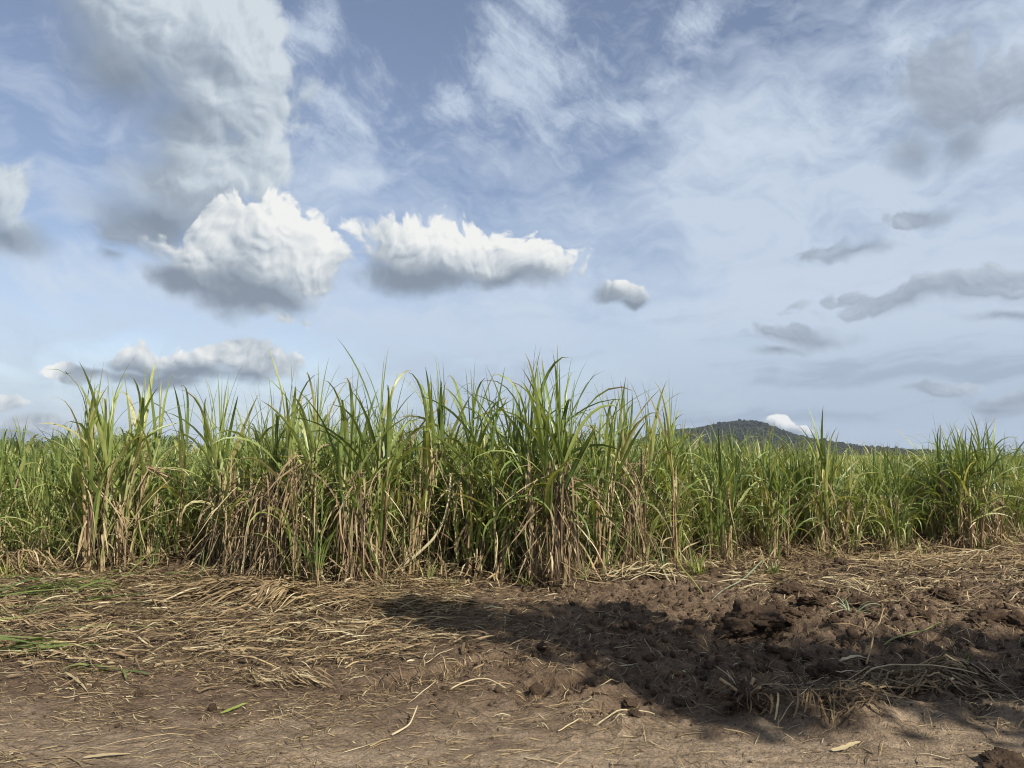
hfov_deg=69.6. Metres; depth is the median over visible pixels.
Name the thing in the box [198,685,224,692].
fallen leaf
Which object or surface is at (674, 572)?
leaf bundle
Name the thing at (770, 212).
sky
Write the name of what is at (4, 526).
sugarcane plant
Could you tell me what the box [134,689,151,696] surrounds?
dirt clod
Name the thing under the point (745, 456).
sugarcane plant
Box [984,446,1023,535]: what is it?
sugarcane plant
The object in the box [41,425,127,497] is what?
sugarcane plant
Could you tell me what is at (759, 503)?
sugarcane plant
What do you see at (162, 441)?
tree
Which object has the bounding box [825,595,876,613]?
uprooted plant
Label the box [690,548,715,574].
weed tuft
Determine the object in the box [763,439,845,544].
sugarcane plant
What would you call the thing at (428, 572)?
cane shoot
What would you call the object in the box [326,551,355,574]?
cane shoot
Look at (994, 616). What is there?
dirt clod
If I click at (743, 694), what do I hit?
uprooted stool
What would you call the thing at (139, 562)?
fallen leaf
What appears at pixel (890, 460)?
sugarcane plant
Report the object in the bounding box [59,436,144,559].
sugarcane plant
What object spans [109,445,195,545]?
sugarcane plant
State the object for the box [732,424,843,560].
sugarcane plant
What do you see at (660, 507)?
sugarcane plant
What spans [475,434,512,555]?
sugarcane plant
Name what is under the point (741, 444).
sugarcane plant
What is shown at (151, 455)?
sugarcane plant
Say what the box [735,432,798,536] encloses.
sugarcane plant
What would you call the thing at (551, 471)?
sugarcane plant
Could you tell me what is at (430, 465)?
sugarcane plant
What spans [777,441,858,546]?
sugarcane plant
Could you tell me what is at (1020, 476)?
sugarcane plant
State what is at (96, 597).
green trash
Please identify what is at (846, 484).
sugarcane plant
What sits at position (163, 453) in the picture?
sugarcane plant
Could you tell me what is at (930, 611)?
dirt clod
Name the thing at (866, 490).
sugarcane plant
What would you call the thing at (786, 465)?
sugarcane plant
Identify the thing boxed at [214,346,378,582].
sugarcane plant
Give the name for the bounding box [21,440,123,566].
sugarcane plant
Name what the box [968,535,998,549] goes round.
weed tuft
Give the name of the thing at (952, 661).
straw heap
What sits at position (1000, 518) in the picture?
sugarcane plant
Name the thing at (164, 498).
sugarcane plant
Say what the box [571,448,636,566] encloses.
sugarcane plant
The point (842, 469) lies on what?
sugarcane plant
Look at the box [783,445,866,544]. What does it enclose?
sugarcane plant
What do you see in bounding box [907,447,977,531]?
sugarcane plant
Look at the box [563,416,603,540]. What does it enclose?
sugarcane plant
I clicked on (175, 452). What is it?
sugarcane plant
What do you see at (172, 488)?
sugarcane plant
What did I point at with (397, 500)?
sugarcane plant
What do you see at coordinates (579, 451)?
sugarcane plant
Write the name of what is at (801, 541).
weed tuft
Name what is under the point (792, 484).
sugarcane plant
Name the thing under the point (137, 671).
fallen leaf
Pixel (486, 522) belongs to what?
sugarcane plant
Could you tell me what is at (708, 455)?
sugarcane plant
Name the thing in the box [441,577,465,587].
cane shoot
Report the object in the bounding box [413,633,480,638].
fallen leaf
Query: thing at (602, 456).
sugarcane plant
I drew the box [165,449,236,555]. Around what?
sugarcane plant
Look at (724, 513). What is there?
sugarcane plant
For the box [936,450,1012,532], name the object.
sugarcane plant
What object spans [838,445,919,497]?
sugarcane plant
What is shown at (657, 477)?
sugarcane plant
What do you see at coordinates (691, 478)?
sugarcane plant
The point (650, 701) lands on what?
dirt clod
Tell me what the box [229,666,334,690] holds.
straw heap
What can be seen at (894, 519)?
sugarcane plant
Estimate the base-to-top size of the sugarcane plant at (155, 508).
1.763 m
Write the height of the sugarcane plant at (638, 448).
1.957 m
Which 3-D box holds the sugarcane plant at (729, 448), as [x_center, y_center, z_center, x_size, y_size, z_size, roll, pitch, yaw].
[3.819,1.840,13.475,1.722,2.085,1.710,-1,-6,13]
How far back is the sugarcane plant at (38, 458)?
11.56 m
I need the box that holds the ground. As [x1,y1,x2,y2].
[0,529,1023,767]
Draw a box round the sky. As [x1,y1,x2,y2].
[0,0,1023,455]
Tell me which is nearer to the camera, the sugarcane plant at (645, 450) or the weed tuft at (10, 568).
the weed tuft at (10, 568)
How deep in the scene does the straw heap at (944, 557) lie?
10.59 m
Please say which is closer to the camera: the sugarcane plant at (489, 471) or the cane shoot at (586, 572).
the cane shoot at (586, 572)
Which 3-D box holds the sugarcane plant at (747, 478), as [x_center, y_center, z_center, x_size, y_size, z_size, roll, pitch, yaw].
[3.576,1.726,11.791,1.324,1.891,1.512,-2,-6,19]
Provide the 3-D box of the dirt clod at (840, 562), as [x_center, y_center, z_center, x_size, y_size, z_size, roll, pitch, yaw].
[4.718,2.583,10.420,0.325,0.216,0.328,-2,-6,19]
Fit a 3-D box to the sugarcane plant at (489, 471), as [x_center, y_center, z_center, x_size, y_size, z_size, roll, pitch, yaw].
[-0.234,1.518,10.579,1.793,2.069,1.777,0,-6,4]
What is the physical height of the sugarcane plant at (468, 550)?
2.816 m
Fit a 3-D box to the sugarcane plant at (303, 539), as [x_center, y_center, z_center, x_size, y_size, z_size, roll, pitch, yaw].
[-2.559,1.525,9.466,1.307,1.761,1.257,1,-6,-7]
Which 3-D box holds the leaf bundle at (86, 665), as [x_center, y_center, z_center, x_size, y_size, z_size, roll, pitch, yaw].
[-3.106,2.071,5.400,0.480,0.072,0.178,2,-6,-18]
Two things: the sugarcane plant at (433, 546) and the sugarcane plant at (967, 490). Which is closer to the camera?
the sugarcane plant at (433, 546)
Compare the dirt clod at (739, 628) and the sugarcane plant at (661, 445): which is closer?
the dirt clod at (739, 628)
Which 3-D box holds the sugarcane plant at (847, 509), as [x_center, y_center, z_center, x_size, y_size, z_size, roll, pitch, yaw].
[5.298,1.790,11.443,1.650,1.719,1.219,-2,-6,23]
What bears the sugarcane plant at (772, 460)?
on the ground
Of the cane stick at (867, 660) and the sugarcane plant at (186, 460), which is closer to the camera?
the cane stick at (867, 660)
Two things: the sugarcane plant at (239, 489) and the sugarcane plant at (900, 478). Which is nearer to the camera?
the sugarcane plant at (239, 489)
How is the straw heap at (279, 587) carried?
on the ground
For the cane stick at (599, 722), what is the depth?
4.47 m
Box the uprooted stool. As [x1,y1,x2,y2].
[700,665,790,718]
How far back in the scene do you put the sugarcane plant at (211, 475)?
10.83 m
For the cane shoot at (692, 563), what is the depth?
9.81 m
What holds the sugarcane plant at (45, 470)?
on the ground
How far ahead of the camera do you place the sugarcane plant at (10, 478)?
10.50 m
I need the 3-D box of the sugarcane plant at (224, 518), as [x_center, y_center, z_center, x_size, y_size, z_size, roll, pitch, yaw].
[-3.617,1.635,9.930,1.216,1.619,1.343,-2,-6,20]
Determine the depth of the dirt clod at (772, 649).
5.75 m
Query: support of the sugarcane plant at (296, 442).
on the ground
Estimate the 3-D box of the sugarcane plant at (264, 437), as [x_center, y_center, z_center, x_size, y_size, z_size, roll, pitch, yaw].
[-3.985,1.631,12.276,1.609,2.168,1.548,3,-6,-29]
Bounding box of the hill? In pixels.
[658,425,953,455]
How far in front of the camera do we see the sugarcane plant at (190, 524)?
10.22 m
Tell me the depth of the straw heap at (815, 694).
4.44 m
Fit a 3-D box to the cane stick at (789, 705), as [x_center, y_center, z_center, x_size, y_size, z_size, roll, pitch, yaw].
[1.694,1.911,4.400,0.359,0.162,0.008,4,-7,-34]
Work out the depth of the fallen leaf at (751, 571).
9.13 m
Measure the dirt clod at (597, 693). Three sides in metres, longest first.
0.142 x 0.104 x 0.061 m
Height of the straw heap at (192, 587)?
0.292 m
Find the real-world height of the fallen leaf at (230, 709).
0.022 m
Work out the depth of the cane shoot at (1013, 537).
12.38 m
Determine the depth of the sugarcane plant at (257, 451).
10.98 m
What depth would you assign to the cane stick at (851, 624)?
6.42 m
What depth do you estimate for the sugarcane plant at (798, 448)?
13.63 m
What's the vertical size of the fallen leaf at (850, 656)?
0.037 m
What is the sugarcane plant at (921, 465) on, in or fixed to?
on the ground
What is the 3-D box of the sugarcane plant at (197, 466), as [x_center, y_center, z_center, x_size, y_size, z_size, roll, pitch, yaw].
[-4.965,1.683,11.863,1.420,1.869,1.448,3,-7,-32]
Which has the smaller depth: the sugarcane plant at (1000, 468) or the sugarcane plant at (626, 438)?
the sugarcane plant at (626, 438)
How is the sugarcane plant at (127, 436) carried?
on the ground
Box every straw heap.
[0,546,83,582]
[131,574,309,609]
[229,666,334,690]
[230,578,318,612]
[276,578,487,612]
[754,675,906,723]
[824,664,1008,697]
[831,545,1023,569]
[899,646,1016,693]
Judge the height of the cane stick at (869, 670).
0.117 m
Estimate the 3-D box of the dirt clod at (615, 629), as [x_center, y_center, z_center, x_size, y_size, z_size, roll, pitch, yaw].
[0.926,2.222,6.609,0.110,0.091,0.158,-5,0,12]
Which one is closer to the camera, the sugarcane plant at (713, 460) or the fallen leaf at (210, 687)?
the fallen leaf at (210, 687)
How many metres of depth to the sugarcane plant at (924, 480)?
13.16 m
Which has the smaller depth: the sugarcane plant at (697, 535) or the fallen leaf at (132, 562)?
the fallen leaf at (132, 562)
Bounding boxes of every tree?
[7,441,50,451]
[149,435,171,450]
[165,436,189,449]
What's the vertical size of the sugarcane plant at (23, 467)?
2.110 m
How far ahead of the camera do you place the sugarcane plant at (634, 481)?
11.34 m
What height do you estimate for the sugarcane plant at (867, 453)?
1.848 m
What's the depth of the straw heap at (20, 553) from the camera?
9.24 m
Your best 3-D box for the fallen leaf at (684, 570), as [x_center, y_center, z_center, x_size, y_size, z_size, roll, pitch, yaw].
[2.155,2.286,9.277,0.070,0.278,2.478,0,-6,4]
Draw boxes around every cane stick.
[292,654,351,660]
[369,738,390,746]
[391,705,417,735]
[451,678,504,688]
[524,757,560,763]
[558,718,582,731]
[595,709,654,724]
[777,685,811,723]
[831,623,872,632]
[854,664,977,687]
[865,608,884,664]
[883,622,940,645]
[952,674,997,707]
[981,673,1022,701]
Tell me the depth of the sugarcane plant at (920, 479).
12.87 m
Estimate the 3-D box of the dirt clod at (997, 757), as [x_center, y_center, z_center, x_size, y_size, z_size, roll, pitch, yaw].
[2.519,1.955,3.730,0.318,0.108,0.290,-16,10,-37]
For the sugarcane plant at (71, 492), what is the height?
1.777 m
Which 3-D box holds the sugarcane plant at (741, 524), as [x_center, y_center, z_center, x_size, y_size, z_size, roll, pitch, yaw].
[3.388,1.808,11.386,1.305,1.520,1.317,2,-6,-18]
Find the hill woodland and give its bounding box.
[603,419,984,454]
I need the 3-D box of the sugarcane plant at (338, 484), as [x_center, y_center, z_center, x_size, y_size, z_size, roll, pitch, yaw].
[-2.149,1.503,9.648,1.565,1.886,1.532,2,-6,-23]
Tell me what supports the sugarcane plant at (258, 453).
on the ground
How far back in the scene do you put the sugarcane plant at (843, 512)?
11.90 m
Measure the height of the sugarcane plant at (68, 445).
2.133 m
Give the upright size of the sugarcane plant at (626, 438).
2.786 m
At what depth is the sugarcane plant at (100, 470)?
10.58 m
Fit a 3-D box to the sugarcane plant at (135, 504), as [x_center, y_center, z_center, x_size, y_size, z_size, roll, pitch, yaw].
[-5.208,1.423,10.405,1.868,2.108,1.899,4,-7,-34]
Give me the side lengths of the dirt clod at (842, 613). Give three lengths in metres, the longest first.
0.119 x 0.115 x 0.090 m
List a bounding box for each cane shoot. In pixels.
[146,556,158,567]
[198,548,219,573]
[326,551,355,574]
[419,557,438,581]
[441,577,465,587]
[506,564,545,585]
[570,558,595,579]
[678,542,712,573]
[913,537,932,557]
[1000,522,1022,544]
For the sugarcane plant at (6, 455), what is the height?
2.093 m
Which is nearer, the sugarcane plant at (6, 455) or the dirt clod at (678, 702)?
the dirt clod at (678, 702)
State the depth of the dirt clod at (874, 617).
6.64 m
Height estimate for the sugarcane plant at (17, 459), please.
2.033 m
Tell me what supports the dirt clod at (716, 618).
on the ground
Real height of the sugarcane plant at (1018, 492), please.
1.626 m
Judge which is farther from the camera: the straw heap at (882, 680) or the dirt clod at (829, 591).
the dirt clod at (829, 591)
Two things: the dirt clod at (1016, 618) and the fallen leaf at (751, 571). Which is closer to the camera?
the dirt clod at (1016, 618)
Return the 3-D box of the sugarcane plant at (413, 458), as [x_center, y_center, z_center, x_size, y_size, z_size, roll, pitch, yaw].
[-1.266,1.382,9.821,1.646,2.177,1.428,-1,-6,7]
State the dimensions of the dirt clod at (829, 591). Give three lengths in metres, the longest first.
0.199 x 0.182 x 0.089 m
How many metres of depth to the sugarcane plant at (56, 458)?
11.65 m
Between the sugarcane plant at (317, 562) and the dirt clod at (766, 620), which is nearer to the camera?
the dirt clod at (766, 620)
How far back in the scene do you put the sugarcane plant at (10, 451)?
12.01 m
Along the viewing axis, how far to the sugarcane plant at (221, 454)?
9.25 m
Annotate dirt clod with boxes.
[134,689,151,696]
[592,692,606,696]
[610,626,620,634]
[622,697,639,708]
[627,708,645,717]
[646,698,653,704]
[673,696,687,706]
[675,625,693,635]
[711,613,724,624]
[713,617,756,638]
[721,599,785,639]
[762,602,801,626]
[767,646,779,653]
[769,600,782,604]
[772,582,807,595]
[795,595,828,606]
[798,606,812,613]
[800,655,811,659]
[804,660,856,682]
[824,587,836,595]
[826,615,840,624]
[834,558,855,568]
[837,609,848,617]
[841,593,881,607]
[859,602,885,612]
[865,613,879,620]
[890,623,899,628]
[917,609,937,616]
[917,612,932,619]
[927,587,958,600]
[953,601,969,608]
[962,609,1023,630]
[978,746,1023,767]
[1006,611,1023,629]
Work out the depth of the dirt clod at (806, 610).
6.74 m
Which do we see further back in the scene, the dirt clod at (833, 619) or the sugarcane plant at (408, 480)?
the sugarcane plant at (408, 480)
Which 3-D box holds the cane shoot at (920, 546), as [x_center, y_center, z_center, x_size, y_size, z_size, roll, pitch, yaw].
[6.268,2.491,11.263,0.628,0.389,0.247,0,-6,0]
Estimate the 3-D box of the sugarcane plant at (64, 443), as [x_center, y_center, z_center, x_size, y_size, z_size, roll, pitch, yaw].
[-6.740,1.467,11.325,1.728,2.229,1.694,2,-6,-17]
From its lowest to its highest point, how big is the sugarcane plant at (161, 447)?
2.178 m
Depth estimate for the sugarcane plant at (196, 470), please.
11.46 m
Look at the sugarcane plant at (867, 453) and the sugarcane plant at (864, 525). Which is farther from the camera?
the sugarcane plant at (867, 453)
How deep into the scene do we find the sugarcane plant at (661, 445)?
11.61 m
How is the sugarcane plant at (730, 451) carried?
on the ground
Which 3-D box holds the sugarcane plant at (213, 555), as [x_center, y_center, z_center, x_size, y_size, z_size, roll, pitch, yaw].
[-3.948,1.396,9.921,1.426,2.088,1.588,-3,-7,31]
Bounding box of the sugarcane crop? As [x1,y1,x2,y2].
[4,423,1023,540]
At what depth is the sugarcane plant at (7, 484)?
10.58 m
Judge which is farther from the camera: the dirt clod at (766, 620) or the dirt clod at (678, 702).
the dirt clod at (766, 620)
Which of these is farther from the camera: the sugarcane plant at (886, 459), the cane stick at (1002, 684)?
the sugarcane plant at (886, 459)
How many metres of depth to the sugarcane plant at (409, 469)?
10.68 m
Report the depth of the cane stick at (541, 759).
3.91 m
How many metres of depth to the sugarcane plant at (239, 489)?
9.51 m
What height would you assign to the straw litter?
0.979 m
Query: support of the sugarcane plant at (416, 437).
on the ground
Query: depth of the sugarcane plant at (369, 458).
10.33 m
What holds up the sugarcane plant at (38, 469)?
on the ground
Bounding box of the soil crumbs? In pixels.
[0,557,1023,766]
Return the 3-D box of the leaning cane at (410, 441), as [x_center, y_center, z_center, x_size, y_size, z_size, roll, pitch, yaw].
[-1.443,0.777,9.645,1.137,1.158,0.416,-1,-6,14]
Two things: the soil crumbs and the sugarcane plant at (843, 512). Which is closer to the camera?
the soil crumbs
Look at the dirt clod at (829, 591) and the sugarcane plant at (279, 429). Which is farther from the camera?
the sugarcane plant at (279, 429)
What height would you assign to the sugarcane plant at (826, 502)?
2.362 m
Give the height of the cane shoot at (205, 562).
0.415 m
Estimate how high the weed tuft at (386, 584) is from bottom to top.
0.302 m
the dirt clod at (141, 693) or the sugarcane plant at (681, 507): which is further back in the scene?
the sugarcane plant at (681, 507)
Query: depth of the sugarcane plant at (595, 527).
9.44 m
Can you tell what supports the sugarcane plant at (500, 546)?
on the ground
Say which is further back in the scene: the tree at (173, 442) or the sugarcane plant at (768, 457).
the tree at (173, 442)
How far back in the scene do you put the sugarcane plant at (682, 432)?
12.65 m
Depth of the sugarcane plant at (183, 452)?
10.00 m
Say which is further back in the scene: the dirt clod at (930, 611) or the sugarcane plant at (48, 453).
the sugarcane plant at (48, 453)
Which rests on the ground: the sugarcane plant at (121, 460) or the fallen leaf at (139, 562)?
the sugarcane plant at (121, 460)
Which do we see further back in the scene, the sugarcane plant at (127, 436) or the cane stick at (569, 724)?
the sugarcane plant at (127, 436)
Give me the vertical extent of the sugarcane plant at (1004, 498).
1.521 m
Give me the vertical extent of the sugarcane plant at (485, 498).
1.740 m
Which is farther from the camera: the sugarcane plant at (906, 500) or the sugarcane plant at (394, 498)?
the sugarcane plant at (906, 500)
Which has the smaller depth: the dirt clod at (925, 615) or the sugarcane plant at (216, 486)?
the dirt clod at (925, 615)
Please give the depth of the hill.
1211.51 m
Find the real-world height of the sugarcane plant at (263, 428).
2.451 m
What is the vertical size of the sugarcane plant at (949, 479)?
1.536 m
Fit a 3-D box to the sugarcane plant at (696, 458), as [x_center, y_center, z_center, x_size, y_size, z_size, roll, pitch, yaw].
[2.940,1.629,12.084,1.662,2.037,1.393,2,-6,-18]
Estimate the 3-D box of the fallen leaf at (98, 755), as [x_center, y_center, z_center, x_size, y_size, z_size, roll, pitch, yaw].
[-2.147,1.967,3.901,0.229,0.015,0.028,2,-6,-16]
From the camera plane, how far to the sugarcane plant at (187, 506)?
10.97 m
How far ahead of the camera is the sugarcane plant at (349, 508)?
8.70 m
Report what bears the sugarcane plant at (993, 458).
on the ground
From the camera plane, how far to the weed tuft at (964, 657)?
5.53 m
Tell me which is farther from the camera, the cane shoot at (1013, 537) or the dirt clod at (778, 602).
the cane shoot at (1013, 537)
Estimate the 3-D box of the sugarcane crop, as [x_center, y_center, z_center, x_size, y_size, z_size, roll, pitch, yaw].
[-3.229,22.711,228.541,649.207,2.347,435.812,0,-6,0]
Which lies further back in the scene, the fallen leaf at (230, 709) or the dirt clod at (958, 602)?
the dirt clod at (958, 602)
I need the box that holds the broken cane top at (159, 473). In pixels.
[121,455,183,483]
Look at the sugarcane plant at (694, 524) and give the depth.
11.01 m
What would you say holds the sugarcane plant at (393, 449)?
on the ground
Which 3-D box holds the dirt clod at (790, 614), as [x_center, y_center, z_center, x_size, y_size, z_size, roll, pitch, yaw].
[2.464,2.104,6.724,0.300,0.220,0.357,4,-7,-36]
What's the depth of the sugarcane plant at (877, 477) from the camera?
13.40 m
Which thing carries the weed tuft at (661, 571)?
on the ground
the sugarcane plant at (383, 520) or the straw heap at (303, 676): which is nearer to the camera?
the straw heap at (303, 676)
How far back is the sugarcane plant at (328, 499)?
9.25 m
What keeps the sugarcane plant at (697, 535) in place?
on the ground
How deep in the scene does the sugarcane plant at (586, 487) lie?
11.05 m
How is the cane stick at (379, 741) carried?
on the ground
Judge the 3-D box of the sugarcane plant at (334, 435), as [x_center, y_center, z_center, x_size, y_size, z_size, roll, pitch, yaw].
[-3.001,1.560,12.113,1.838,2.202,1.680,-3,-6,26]
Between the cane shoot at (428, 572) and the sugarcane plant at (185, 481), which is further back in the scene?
the sugarcane plant at (185, 481)
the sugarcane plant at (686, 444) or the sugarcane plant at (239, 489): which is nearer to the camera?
the sugarcane plant at (239, 489)
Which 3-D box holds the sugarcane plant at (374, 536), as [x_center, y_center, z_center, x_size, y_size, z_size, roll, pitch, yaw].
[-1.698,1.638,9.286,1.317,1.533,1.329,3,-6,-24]
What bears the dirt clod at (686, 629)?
on the ground
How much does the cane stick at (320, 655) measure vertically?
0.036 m
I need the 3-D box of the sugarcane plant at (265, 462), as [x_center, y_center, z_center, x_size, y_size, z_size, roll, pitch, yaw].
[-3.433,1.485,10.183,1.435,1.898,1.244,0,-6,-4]
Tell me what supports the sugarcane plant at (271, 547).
on the ground
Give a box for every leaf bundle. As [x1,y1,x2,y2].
[0,575,127,598]
[0,637,122,655]
[62,663,121,672]
[590,560,704,582]
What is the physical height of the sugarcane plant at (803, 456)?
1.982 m
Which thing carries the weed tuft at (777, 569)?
on the ground
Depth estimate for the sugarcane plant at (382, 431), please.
12.37 m
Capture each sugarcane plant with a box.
[0,362,189,573]
[0,417,50,545]
[0,429,81,559]
[0,430,63,566]
[0,454,17,530]
[0,457,38,552]
[0,462,60,563]
[0,462,80,570]
[1,418,60,557]
[1,429,47,547]
[3,437,28,478]
[7,415,125,542]
[7,437,76,539]
[15,452,69,558]
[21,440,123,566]
[22,418,128,551]
[26,423,115,538]
[26,430,69,483]
[26,440,111,559]
[31,420,126,482]
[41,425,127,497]
[43,428,96,534]
[48,426,164,548]
[56,362,195,570]
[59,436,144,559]
[63,414,150,511]
[72,424,200,560]
[80,438,170,548]
[82,452,151,562]
[99,431,193,546]
[109,436,200,562]
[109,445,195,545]
[115,427,177,467]
[135,448,196,557]
[145,385,204,560]
[145,437,179,471]
[145,442,193,547]
[153,412,261,566]
[157,365,311,576]
[157,450,230,557]
[160,429,211,541]
[160,441,200,535]
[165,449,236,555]
[166,437,217,543]
[166,453,198,542]
[167,456,207,553]
[170,439,236,533]
[173,428,262,562]
[183,375,379,578]
[185,460,261,563]
[188,435,255,534]
[188,442,258,533]
[193,420,305,569]
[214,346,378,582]
[220,423,297,560]
[224,404,363,551]
[227,404,300,444]
[228,424,300,500]
[238,404,376,556]
[238,418,284,450]
[247,423,288,487]
[248,367,422,587]
[255,414,320,466]
[264,403,382,564]
[265,406,395,570]
[271,439,339,565]
[285,479,360,590]
[294,339,460,588]
[297,408,437,550]
[305,429,401,562]
[314,416,395,475]
[323,416,339,446]
[330,454,434,574]
[352,425,459,568]
[355,409,422,455]
[362,422,437,555]
[363,438,419,566]
[365,436,421,558]
[368,400,422,541]
[369,358,506,578]
[370,410,464,566]
[381,413,488,557]
[386,402,475,543]
[389,368,533,579]
[397,413,478,506]
[403,454,464,568]
[412,433,489,562]
[421,366,596,581]
[435,441,482,557]
[435,452,496,568]
[436,444,510,562]
[437,346,653,588]
[446,440,497,546]
[454,425,537,572]
[459,429,514,553]
[461,393,602,574]
[465,408,533,476]
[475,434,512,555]
[479,420,575,556]
[479,421,603,573]
[522,442,610,563]
[529,382,661,577]
[551,464,610,567]
[552,425,602,534]
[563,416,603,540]
[570,448,609,550]
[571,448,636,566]
[578,377,699,572]
[581,409,667,559]
[581,413,640,543]
[598,457,670,560]
[601,439,688,562]
[601,447,659,539]
[614,419,698,538]
[617,453,700,558]
[629,424,691,536]
[629,443,721,559]
[630,431,647,472]
[631,423,719,549]
[632,409,711,543]
[641,382,727,568]
[654,429,729,543]
[656,424,723,500]
[666,466,718,555]
[668,416,780,567]
[668,446,745,549]
[673,421,717,463]
[688,461,753,552]
[689,423,762,544]
[694,434,734,488]
[695,454,768,550]
[701,428,763,472]
[703,433,760,536]
[704,426,787,541]
[707,436,776,548]
[710,430,748,517]
[711,431,801,546]
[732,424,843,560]
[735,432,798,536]
[737,435,794,520]
[743,442,813,542]
[758,431,843,490]
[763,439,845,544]
[765,408,875,557]
[768,440,826,532]
[768,453,838,539]
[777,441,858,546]
[781,446,873,548]
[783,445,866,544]
[787,436,818,488]
[797,446,908,552]
[803,442,880,541]
[829,461,870,518]
[835,453,878,521]
[835,456,892,547]
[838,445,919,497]
[841,442,947,551]
[844,440,908,467]
[851,463,883,530]
[853,458,903,541]
[854,458,904,529]
[857,444,922,527]
[857,445,926,499]
[867,456,937,543]
[875,443,932,541]
[877,453,926,530]
[889,448,970,544]
[890,414,1023,547]
[891,436,957,532]
[900,457,932,537]
[905,448,957,538]
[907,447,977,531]
[919,461,968,537]
[920,447,1007,538]
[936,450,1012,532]
[943,437,1023,543]
[952,437,1020,516]
[961,434,1023,525]
[982,466,1023,530]
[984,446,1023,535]
[986,453,1023,516]
[1001,435,1023,468]
[1004,450,1023,532]
[1006,457,1023,530]
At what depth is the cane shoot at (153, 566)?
9.62 m
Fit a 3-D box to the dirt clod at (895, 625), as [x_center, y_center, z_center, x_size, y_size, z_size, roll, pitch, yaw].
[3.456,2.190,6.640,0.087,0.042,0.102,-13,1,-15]
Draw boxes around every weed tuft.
[0,553,38,582]
[374,574,396,593]
[431,550,462,571]
[648,541,679,576]
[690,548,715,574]
[763,562,782,573]
[794,535,812,543]
[942,649,973,666]
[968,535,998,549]
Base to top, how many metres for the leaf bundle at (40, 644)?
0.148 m
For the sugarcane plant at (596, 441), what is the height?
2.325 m
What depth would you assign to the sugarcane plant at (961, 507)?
12.00 m
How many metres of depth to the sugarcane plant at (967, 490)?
12.82 m
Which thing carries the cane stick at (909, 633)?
on the ground
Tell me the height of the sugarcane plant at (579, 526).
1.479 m
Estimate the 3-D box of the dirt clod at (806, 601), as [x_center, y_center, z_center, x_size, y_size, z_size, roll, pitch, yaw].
[3.087,2.261,7.572,0.311,0.186,0.377,14,-24,-7]
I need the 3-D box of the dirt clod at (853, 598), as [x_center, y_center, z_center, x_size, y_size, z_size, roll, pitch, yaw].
[3.663,2.297,7.625,0.370,0.233,0.388,4,-7,-33]
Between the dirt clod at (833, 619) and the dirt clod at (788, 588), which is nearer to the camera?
the dirt clod at (833, 619)
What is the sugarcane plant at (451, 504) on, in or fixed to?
on the ground
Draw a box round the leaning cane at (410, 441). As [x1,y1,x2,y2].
[363,400,447,475]
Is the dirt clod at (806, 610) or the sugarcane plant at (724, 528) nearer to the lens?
the dirt clod at (806, 610)
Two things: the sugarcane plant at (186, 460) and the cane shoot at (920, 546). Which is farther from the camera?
the sugarcane plant at (186, 460)
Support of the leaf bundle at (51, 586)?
on the straw litter
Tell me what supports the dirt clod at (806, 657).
on the ground
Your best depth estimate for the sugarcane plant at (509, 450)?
11.05 m
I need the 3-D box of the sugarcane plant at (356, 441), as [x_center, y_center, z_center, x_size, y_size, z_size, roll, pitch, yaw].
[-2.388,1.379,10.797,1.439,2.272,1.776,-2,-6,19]
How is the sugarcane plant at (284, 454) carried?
on the ground
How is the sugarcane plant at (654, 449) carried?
on the ground
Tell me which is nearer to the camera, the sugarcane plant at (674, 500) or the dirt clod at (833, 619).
the dirt clod at (833, 619)
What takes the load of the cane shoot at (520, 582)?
on the ground
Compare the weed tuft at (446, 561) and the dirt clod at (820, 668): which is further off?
the weed tuft at (446, 561)
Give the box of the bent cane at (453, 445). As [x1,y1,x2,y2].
[386,417,476,576]
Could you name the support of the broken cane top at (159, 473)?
on the sugarcane plant at (183, 452)
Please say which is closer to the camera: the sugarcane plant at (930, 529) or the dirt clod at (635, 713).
the dirt clod at (635, 713)
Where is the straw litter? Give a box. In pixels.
[0,505,1023,767]
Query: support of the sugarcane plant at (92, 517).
on the ground
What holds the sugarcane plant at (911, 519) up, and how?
on the ground
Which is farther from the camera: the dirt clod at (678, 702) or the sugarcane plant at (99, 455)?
the sugarcane plant at (99, 455)
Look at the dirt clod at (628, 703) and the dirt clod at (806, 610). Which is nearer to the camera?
the dirt clod at (628, 703)
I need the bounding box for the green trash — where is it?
[0,569,245,648]
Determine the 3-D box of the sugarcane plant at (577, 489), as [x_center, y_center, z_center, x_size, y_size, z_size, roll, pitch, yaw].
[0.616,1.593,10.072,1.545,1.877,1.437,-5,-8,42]
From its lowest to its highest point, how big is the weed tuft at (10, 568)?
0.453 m
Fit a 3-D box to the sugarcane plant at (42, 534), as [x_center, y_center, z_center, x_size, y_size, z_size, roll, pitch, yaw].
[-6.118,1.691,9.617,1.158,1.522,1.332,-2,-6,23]
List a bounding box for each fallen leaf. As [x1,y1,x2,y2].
[64,671,87,691]
[83,753,130,757]
[96,549,172,577]
[120,547,155,579]
[125,670,149,673]
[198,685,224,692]
[220,703,246,712]
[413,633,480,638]
[671,543,703,594]
[710,559,763,601]
[831,741,860,750]
[839,655,865,660]
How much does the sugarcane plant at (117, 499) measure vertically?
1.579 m
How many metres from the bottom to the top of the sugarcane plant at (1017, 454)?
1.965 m
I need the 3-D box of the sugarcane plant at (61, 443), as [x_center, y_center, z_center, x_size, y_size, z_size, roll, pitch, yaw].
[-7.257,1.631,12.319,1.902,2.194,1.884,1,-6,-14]
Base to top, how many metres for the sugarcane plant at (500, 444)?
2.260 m
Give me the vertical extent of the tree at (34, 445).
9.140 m

